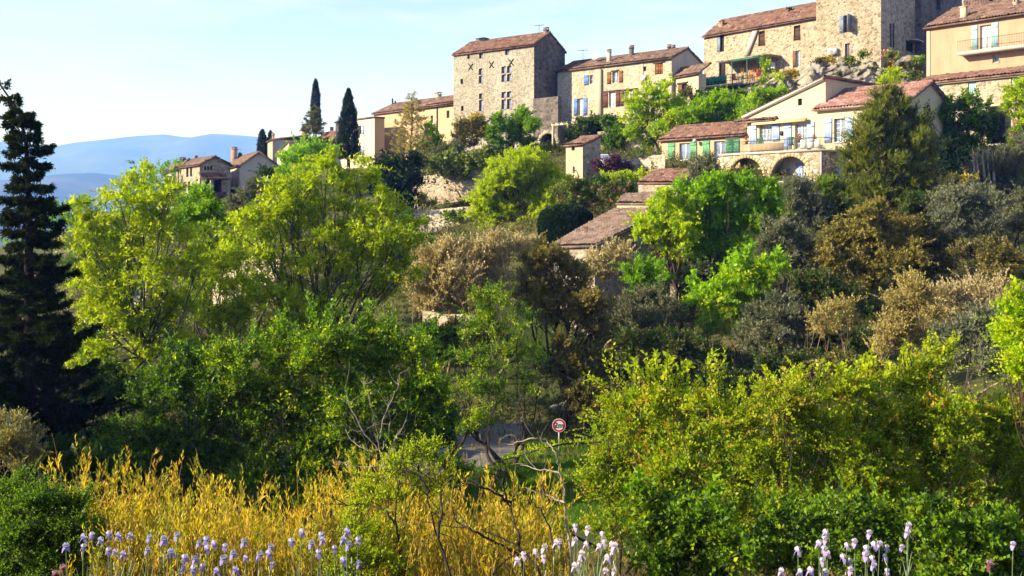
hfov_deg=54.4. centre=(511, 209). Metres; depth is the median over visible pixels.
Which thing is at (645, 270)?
green bush
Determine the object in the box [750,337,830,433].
scrub bush
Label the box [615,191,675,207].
barn
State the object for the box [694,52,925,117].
rock outcrop
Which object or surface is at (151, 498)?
golden shrub
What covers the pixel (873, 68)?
rock tuft
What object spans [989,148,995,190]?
wooden post
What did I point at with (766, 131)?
window
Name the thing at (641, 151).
bush
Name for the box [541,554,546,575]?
bearded iris
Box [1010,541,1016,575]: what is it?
bearded iris
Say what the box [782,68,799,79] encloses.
rock tuft
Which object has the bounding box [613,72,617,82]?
window
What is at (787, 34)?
castle wing
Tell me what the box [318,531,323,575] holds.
bearded iris
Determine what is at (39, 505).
ivy bush
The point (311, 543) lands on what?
bearded iris
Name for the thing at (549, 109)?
gate wall
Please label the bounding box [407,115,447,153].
poplar sapling
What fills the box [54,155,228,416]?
walnut tree
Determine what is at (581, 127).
climber bush
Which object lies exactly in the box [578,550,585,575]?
bearded iris
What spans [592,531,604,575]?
bearded iris
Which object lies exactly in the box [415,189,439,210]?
bush
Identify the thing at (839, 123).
window
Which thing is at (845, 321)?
budding shrub
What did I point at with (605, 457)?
hawthorn
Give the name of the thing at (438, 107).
peach house
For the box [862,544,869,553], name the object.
bearded iris
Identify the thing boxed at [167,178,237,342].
round tree
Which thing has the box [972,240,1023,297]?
scrub bush
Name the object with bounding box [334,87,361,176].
cypress
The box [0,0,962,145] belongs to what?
sky
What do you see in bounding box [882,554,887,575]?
bearded iris
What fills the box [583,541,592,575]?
bearded iris
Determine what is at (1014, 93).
young tree
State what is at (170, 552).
bearded iris
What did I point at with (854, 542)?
bearded iris
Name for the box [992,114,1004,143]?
door
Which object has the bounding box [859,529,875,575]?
bearded iris
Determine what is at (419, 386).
cherry shrub
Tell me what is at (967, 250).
scrub bush
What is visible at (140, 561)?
golden shrub
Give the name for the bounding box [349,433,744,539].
meadow grass
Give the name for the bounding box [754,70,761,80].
garden chair
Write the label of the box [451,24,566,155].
tower house
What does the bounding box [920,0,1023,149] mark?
orange house
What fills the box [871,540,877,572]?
bearded iris
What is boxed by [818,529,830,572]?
bearded iris
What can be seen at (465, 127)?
golden bush
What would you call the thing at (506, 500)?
crooked stem
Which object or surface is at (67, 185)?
hills
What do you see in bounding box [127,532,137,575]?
bearded iris
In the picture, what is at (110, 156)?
hills
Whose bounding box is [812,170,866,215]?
green shrub
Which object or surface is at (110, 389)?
scrub bush
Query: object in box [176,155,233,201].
porch house
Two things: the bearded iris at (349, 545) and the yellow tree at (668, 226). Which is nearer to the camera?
the bearded iris at (349, 545)
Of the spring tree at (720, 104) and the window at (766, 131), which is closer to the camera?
the window at (766, 131)
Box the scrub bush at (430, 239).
[425,234,469,313]
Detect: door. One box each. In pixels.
[720,63,724,75]
[906,41,912,52]
[981,25,990,48]
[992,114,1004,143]
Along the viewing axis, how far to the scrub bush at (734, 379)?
43.89 m
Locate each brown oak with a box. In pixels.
[506,233,619,430]
[891,213,959,298]
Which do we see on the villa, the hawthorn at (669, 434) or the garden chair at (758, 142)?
the garden chair at (758, 142)
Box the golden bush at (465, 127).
[448,110,492,152]
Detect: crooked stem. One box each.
[316,465,417,575]
[393,428,461,575]
[435,454,526,575]
[480,477,559,575]
[501,419,573,575]
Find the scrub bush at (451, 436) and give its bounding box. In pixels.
[417,398,471,479]
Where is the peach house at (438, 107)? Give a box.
[371,92,452,160]
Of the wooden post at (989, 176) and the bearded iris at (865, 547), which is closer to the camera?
the bearded iris at (865, 547)
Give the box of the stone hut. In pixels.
[563,134,601,193]
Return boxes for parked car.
[600,154,628,165]
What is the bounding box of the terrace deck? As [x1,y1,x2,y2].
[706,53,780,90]
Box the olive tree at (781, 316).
[719,287,822,399]
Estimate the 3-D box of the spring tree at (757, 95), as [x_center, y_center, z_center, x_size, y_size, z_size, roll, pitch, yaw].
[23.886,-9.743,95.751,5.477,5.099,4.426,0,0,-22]
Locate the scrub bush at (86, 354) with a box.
[64,313,111,438]
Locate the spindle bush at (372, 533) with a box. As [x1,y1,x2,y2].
[298,493,432,575]
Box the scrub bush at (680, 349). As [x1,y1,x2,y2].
[598,312,740,421]
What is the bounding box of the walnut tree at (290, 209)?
[211,145,436,420]
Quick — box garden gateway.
[986,110,1010,143]
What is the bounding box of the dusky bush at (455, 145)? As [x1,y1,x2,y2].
[418,137,467,175]
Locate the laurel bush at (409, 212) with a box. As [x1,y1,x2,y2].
[380,208,439,288]
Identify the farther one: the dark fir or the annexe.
the annexe
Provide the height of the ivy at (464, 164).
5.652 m
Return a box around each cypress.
[256,128,268,155]
[268,130,272,138]
[309,78,321,135]
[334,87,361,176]
[922,100,943,219]
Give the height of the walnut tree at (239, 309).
9.986 m
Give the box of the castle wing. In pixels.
[701,2,815,91]
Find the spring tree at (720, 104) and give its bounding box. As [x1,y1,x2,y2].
[675,85,741,124]
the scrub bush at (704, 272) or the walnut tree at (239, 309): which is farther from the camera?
the scrub bush at (704, 272)
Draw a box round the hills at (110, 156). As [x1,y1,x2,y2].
[0,134,261,185]
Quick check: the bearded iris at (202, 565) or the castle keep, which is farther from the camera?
the castle keep
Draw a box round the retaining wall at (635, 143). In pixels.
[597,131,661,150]
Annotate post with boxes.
[566,397,567,423]
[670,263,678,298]
[971,148,976,182]
[976,148,980,206]
[982,148,986,207]
[987,146,991,211]
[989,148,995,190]
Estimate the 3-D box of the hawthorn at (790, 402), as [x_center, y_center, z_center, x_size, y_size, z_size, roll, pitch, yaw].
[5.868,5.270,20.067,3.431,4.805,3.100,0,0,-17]
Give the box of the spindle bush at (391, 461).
[335,429,461,575]
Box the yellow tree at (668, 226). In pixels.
[621,185,710,329]
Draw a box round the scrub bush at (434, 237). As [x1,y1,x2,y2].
[395,234,447,304]
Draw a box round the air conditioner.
[828,48,837,55]
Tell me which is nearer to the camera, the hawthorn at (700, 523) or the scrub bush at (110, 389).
the hawthorn at (700, 523)
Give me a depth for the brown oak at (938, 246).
57.53 m
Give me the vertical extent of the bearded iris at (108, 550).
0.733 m
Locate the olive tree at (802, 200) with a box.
[777,171,845,261]
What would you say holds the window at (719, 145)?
in the villa
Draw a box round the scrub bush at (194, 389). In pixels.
[179,365,255,460]
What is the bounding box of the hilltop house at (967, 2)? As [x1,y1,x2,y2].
[962,0,994,5]
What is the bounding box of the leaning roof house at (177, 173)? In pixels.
[162,158,190,208]
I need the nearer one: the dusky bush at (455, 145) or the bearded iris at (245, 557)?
the bearded iris at (245, 557)
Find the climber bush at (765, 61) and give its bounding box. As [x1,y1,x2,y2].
[756,53,776,87]
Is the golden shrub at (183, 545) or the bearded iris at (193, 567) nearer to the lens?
the bearded iris at (193, 567)
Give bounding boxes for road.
[281,417,521,479]
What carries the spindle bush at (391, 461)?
on the ground at (956, 380)
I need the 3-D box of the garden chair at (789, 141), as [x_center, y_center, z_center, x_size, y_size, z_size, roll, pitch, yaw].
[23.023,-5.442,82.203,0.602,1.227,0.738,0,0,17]
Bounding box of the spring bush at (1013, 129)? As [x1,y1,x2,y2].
[993,120,1023,147]
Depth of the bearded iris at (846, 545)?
10.75 m
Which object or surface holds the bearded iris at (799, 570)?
on the ground at (956, 380)
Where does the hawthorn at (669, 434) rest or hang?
on the ground at (956, 380)
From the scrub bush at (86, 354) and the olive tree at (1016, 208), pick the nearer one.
the scrub bush at (86, 354)
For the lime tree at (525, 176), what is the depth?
83.55 m
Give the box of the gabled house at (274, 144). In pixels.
[266,126,307,162]
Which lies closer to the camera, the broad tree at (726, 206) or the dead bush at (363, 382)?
the dead bush at (363, 382)
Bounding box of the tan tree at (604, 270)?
[569,233,647,368]
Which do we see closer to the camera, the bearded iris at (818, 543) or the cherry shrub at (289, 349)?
the bearded iris at (818, 543)
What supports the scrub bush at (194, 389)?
on the ground at (956, 380)
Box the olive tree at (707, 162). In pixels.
[686,149,720,181]
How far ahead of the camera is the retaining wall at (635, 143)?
102.54 m
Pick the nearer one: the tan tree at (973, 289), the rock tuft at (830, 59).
the tan tree at (973, 289)
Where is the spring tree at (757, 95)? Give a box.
[730,82,788,118]
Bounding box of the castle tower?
[816,0,923,68]
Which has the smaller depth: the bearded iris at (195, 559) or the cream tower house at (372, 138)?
the bearded iris at (195, 559)
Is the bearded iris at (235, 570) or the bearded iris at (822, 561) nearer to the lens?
the bearded iris at (235, 570)
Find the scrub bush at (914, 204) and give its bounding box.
[897,188,944,230]
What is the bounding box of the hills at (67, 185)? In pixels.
[0,173,160,222]
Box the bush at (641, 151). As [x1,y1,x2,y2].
[617,147,666,175]
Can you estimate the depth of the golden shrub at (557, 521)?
15.57 m
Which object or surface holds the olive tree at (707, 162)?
on the ground at (956, 380)
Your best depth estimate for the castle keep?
113.63 m
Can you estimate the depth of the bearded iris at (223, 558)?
9.74 m
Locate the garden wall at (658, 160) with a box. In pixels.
[623,154,664,175]
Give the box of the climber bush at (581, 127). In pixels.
[562,110,607,142]
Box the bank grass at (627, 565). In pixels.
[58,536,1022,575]
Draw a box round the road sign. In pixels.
[552,419,565,451]
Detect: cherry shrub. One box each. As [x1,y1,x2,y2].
[76,328,274,508]
[194,289,369,515]
[290,297,479,512]
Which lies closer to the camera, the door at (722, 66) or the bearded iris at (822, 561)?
the bearded iris at (822, 561)
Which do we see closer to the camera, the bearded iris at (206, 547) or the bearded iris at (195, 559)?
the bearded iris at (206, 547)
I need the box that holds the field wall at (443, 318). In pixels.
[422,311,474,325]
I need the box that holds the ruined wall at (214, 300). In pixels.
[212,259,279,305]
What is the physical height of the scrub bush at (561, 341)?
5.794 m
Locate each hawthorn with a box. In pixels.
[483,341,677,575]
[587,464,813,575]
[605,348,725,575]
[660,348,800,575]
[722,355,871,575]
[729,460,932,575]
[801,343,946,558]
[857,328,1004,559]
[886,484,1023,575]
[941,383,1023,527]
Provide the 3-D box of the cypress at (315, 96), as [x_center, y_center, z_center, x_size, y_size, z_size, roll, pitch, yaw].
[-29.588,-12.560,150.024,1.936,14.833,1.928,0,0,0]
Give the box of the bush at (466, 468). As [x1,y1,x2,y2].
[433,447,481,481]
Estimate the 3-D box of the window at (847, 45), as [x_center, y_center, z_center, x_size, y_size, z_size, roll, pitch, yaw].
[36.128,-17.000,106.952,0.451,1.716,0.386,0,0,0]
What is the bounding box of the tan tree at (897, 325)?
[860,265,963,406]
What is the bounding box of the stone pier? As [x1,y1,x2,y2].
[131,276,145,310]
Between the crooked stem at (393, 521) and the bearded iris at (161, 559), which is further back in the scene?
the crooked stem at (393, 521)
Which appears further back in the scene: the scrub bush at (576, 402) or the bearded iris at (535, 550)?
the scrub bush at (576, 402)
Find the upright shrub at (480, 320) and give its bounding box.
[436,276,574,465]
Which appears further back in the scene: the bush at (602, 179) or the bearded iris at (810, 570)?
the bush at (602, 179)
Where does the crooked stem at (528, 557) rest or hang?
on the ground at (956, 380)
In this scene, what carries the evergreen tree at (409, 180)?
on the ground at (956, 380)
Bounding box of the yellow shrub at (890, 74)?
[875,66,907,83]
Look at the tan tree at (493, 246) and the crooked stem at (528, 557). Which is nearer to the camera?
the crooked stem at (528, 557)
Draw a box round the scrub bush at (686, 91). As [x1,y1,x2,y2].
[671,83,699,125]
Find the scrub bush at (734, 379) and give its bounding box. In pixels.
[684,359,756,447]
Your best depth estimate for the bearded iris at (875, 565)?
10.15 m
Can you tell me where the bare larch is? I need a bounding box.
[380,90,434,159]
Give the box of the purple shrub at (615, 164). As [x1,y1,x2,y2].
[587,151,640,180]
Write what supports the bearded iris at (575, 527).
on the ground at (956, 380)
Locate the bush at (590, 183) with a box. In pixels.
[570,172,599,197]
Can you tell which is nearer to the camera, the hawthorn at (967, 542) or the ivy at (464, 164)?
the hawthorn at (967, 542)
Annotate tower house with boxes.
[334,116,384,168]
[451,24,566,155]
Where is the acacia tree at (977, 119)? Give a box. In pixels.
[937,85,1009,149]
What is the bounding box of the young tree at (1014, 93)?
[994,75,1023,125]
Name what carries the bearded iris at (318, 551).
on the ground at (956, 380)
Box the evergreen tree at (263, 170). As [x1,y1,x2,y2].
[246,162,281,196]
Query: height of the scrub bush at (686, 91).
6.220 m
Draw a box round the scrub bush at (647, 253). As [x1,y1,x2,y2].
[639,246,690,301]
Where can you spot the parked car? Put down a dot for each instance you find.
(603, 155)
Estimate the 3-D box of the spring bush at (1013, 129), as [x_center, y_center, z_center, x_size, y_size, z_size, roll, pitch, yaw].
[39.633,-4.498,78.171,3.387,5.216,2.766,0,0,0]
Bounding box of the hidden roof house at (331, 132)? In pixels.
[301,127,334,141]
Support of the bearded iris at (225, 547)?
on the ground at (956, 380)
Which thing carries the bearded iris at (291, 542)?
on the ground at (956, 380)
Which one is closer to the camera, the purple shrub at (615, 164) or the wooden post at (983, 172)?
the wooden post at (983, 172)
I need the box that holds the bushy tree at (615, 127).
[597,113,627,150]
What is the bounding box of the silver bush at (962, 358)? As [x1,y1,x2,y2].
[920,298,1015,458]
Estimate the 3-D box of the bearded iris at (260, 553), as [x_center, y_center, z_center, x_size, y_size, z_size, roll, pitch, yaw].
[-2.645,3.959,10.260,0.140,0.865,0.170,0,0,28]
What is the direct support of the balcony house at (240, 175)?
on the ground at (956, 380)
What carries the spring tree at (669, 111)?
on the ground at (956, 380)
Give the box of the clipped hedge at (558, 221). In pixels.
[537,203,593,248]
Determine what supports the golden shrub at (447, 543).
on the ground at (956, 380)
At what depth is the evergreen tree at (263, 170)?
109.34 m
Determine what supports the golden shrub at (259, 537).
on the ground at (956, 380)
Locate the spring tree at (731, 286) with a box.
[671,238,791,397]
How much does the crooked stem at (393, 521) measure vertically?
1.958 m
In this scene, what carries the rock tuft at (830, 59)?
on the rock outcrop
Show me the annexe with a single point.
(684, 76)
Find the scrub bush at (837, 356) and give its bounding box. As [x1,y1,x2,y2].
[801,338,904,455]
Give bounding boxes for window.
[480,100,482,111]
[508,99,510,108]
[579,99,583,115]
[610,92,614,106]
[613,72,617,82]
[681,143,689,160]
[715,141,724,158]
[720,35,723,51]
[761,125,771,142]
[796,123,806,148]
[797,51,799,66]
[835,118,844,142]
[845,15,848,32]
[846,44,849,56]
[994,54,998,62]
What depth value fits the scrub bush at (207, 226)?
49.87 m
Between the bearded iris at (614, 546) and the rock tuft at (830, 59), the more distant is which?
the rock tuft at (830, 59)
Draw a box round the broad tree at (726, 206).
[670,166,796,314]
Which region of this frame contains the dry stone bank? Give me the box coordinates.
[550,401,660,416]
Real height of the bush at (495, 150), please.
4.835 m
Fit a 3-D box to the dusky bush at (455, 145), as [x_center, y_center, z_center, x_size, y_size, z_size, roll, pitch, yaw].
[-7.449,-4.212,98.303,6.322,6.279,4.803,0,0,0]
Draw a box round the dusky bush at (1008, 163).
[952,127,1023,206]
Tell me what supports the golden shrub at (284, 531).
on the ground at (956, 380)
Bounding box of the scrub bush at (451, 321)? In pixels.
[433,311,515,421]
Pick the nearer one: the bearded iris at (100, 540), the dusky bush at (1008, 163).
the bearded iris at (100, 540)
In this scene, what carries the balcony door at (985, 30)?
in the orange house at (979, 45)
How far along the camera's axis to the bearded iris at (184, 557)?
9.81 m
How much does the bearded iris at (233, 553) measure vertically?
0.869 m
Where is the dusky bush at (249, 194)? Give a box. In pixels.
[223,172,271,259]
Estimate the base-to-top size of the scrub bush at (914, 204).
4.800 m
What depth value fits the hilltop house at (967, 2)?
108.75 m
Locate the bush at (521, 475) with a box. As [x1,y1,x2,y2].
[477,455,532,493]
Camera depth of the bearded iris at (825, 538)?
10.33 m
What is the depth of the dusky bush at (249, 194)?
93.99 m
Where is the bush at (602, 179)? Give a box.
[592,173,637,207]
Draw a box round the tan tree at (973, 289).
[928,265,1023,404]
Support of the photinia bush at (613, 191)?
on the ground at (956, 380)
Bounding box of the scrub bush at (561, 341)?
[532,327,624,439]
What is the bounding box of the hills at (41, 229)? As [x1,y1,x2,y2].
[0,224,70,232]
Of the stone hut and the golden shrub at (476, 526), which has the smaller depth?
the golden shrub at (476, 526)
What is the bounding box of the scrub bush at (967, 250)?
[945,231,1012,298]
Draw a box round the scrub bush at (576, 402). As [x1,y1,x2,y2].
[555,375,624,445]
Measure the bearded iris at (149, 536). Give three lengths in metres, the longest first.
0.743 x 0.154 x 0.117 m
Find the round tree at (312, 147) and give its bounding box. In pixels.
[272,130,342,203]
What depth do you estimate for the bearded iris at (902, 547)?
10.37 m
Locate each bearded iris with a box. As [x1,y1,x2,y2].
[52,569,57,575]
[59,563,65,575]
[62,542,70,575]
[73,533,87,575]
[80,543,89,575]
[84,531,94,575]
[90,536,103,575]
[103,530,118,575]
[105,547,111,575]
[108,532,124,575]
[111,549,117,569]
[120,550,126,575]
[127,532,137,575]
[142,534,152,575]
[144,546,150,575]
[153,543,165,575]
[160,535,167,575]
[167,548,174,575]
[172,531,180,575]
[180,554,187,575]
[190,564,197,575]
[192,555,198,575]
[196,540,205,575]
[199,563,204,575]
[203,535,214,575]
[203,544,209,572]
[207,540,217,575]
[213,567,219,575]
[220,554,227,575]
[221,543,228,573]
[229,549,236,575]
[232,566,239,575]
[240,538,247,563]
[243,555,248,575]
[256,551,262,575]
[265,543,276,575]
[265,549,271,575]
[287,537,298,575]
[291,528,304,575]
[304,540,317,575]
[315,549,322,575]
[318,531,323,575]
[319,536,331,575]
[328,545,338,573]
[335,536,350,575]
[339,556,345,575]
[341,527,352,575]
[345,540,360,575]
[355,536,361,575]
[356,560,361,575]
[514,556,520,575]
[520,551,526,575]
[533,548,537,575]
[536,543,547,575]
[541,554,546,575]
[547,538,559,575]
[552,538,562,575]
[571,561,578,574]
[572,523,581,575]
[572,536,582,575]
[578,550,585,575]
[579,525,591,575]
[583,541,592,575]
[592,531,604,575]
[595,543,601,575]
[601,538,606,575]
[602,567,608,575]
[604,553,610,567]
[608,540,613,575]
[611,542,618,575]
[778,567,784,575]
[794,546,800,575]
[796,568,802,575]
[806,566,813,575]
[815,539,821,575]
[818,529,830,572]
[820,536,832,575]
[820,557,825,575]
[821,545,828,575]
[822,568,828,575]
[826,550,830,568]
[839,542,849,575]
[840,553,846,575]
[847,566,853,575]
[851,538,864,575]
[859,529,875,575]
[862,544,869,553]
[862,551,869,575]
[869,555,875,573]
[870,563,876,575]
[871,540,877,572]
[877,540,888,575]
[882,544,889,575]
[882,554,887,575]
[898,530,917,575]
[899,544,904,575]
[901,522,912,575]
[986,560,992,574]
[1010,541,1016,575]
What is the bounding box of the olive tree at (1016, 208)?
[989,180,1023,252]
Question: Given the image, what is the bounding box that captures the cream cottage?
[275,141,335,181]
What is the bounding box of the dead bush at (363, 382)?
[328,363,415,515]
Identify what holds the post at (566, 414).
on the ground at (956, 380)
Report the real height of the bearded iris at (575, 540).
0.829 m
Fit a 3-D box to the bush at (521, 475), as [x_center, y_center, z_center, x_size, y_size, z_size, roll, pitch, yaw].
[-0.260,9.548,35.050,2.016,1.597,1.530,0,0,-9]
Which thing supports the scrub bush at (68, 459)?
on the ground at (956, 380)
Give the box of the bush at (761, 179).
[738,174,778,194]
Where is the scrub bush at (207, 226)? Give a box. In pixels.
[182,215,248,428]
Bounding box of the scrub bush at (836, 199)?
[812,191,861,235]
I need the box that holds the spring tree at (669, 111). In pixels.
[616,71,689,151]
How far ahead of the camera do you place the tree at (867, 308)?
49.90 m
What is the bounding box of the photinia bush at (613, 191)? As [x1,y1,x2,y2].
[588,178,631,211]
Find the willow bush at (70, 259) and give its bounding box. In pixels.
[54,225,126,366]
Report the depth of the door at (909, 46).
112.22 m
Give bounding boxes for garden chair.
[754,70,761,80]
[757,138,767,151]
[787,137,794,150]
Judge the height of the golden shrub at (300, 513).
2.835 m
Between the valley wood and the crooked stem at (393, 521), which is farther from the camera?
the valley wood
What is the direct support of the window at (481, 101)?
in the tower house at (509, 74)
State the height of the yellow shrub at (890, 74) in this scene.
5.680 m
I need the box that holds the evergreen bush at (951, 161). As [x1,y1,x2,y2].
[934,132,986,186]
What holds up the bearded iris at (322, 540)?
on the ground at (956, 380)
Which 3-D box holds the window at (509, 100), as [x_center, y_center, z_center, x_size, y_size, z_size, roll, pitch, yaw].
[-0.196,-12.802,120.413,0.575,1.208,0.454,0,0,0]
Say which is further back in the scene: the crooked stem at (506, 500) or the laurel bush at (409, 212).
the laurel bush at (409, 212)
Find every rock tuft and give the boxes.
[772,70,785,81]
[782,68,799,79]
[810,57,823,64]
[823,53,838,64]
[835,68,843,77]
[842,54,859,68]
[856,48,872,60]
[867,64,878,72]
[903,68,923,81]
[904,58,920,71]
[913,54,925,65]
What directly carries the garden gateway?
on the ground at (956, 380)
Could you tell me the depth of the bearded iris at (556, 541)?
9.91 m
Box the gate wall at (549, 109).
[533,96,565,148]
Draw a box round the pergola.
[551,121,596,146]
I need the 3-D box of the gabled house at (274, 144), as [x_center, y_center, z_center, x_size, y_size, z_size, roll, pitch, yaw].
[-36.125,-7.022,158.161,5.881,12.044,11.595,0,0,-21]
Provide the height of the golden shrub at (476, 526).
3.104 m
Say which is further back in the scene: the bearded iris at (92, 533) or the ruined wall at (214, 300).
the ruined wall at (214, 300)
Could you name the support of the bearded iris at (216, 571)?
on the ground at (956, 380)
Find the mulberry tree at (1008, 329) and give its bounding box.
[953,274,1023,446]
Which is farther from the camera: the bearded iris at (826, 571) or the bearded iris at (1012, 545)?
the bearded iris at (1012, 545)
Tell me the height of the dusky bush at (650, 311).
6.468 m
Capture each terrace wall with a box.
[407,207,474,231]
[412,170,487,207]
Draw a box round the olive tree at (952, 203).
[921,175,1019,282]
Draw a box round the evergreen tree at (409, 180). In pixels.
[352,147,438,222]
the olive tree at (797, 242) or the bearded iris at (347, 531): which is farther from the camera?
the olive tree at (797, 242)
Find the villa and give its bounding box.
[657,75,953,189]
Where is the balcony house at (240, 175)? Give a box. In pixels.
[230,147,277,192]
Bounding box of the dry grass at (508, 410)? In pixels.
[40,148,1021,529]
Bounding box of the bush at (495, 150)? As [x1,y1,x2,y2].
[482,140,524,157]
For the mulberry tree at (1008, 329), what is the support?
on the ground at (956, 380)
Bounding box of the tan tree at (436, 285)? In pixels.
[399,227,489,382]
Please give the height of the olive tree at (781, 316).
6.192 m
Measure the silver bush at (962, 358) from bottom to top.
6.478 m
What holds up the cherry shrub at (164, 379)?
on the ground at (956, 380)
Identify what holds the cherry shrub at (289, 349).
on the ground at (956, 380)
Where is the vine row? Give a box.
[599,165,655,181]
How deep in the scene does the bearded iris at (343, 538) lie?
10.57 m
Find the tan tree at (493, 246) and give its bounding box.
[443,223,547,378]
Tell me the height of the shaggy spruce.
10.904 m
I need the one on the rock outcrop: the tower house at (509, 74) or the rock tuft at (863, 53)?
the rock tuft at (863, 53)
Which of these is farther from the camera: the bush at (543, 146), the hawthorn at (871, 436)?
the bush at (543, 146)
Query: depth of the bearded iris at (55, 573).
10.60 m
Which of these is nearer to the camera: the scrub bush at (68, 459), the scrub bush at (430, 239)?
the scrub bush at (68, 459)
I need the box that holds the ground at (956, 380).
[0,134,1023,575]
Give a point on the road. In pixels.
(504, 447)
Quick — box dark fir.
[0,78,144,521]
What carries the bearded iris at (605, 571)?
on the ground at (956, 380)
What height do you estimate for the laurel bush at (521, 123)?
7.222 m
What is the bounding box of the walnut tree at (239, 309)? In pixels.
[148,240,330,390]
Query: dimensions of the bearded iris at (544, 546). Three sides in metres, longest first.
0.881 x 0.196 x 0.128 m
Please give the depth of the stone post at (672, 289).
61.94 m
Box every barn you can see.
[550,207,661,336]
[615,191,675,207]
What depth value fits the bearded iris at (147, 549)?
9.97 m
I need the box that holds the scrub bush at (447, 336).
[406,312,479,454]
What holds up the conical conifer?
on the ground at (956, 380)
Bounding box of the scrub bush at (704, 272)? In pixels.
[670,258,715,330]
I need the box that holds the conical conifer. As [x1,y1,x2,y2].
[830,79,952,211]
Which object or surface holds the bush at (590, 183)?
on the ground at (956, 380)
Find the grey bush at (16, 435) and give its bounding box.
[0,404,63,481]
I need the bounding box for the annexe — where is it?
[673,62,711,124]
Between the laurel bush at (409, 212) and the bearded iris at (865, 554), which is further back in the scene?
the laurel bush at (409, 212)
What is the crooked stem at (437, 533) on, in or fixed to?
on the ground at (956, 380)
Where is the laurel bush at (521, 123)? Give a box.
[480,103,544,153]
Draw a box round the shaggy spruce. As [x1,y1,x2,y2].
[299,104,330,145]
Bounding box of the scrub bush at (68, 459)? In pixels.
[27,427,145,515]
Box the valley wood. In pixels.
[0,158,183,245]
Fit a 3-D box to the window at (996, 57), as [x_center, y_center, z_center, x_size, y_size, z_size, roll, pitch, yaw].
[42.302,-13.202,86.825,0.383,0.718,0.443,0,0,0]
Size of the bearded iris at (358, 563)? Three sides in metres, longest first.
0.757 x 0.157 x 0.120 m
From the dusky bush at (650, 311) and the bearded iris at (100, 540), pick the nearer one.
the bearded iris at (100, 540)
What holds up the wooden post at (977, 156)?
on the ground at (956, 380)
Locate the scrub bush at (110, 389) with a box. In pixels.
[74,355,159,422]
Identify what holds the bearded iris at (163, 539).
on the ground at (956, 380)
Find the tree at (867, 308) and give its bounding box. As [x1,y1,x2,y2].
[780,261,890,388]
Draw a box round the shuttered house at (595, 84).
[555,44,702,130]
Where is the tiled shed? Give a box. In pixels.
[637,168,695,195]
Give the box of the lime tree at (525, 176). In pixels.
[458,142,574,230]
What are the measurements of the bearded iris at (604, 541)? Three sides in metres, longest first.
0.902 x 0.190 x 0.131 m
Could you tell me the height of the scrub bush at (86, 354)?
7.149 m
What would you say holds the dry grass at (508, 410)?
on the ground at (956, 380)
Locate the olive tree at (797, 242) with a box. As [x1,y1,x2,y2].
[748,213,823,327]
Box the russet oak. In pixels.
[811,190,938,321]
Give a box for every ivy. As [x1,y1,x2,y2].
[422,146,505,201]
[438,207,468,224]
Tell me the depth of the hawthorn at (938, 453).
20.43 m
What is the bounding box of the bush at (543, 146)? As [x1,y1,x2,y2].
[530,139,561,151]
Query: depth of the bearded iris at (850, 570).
9.81 m
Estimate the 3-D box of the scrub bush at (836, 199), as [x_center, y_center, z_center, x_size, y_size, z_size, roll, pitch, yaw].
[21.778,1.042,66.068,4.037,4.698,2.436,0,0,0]
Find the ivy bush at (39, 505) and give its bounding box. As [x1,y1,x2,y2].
[0,455,142,575]
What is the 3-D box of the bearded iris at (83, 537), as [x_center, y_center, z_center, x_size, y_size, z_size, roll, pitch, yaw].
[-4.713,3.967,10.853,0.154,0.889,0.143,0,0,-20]
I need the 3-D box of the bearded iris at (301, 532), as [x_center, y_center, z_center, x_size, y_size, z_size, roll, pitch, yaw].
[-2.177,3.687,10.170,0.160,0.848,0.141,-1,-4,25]
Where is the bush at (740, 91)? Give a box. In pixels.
[690,84,749,100]
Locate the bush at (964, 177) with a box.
[936,170,979,186]
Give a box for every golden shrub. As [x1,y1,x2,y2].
[16,434,139,575]
[52,449,168,572]
[58,491,186,575]
[80,446,187,575]
[119,461,216,575]
[137,480,253,575]
[145,450,244,572]
[190,465,291,574]
[203,496,330,575]
[233,458,359,575]
[238,501,330,575]
[286,442,457,575]
[345,441,469,575]
[362,486,503,575]
[403,470,545,575]
[440,495,568,575]
[458,458,589,575]
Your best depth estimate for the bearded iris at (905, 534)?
10.76 m
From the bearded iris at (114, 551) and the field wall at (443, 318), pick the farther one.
the field wall at (443, 318)
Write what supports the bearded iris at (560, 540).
on the ground at (956, 380)
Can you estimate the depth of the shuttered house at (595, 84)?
115.75 m
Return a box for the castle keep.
[915,0,961,59]
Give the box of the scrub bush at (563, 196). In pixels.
[546,170,605,209]
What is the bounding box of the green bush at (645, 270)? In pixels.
[608,251,676,367]
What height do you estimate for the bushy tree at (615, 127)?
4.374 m
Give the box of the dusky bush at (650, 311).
[605,276,691,388]
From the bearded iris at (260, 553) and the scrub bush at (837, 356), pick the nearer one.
the bearded iris at (260, 553)
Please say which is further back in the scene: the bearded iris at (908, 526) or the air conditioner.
the air conditioner
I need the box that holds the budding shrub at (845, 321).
[800,290,871,408]
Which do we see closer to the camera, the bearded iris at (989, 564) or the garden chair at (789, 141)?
the bearded iris at (989, 564)

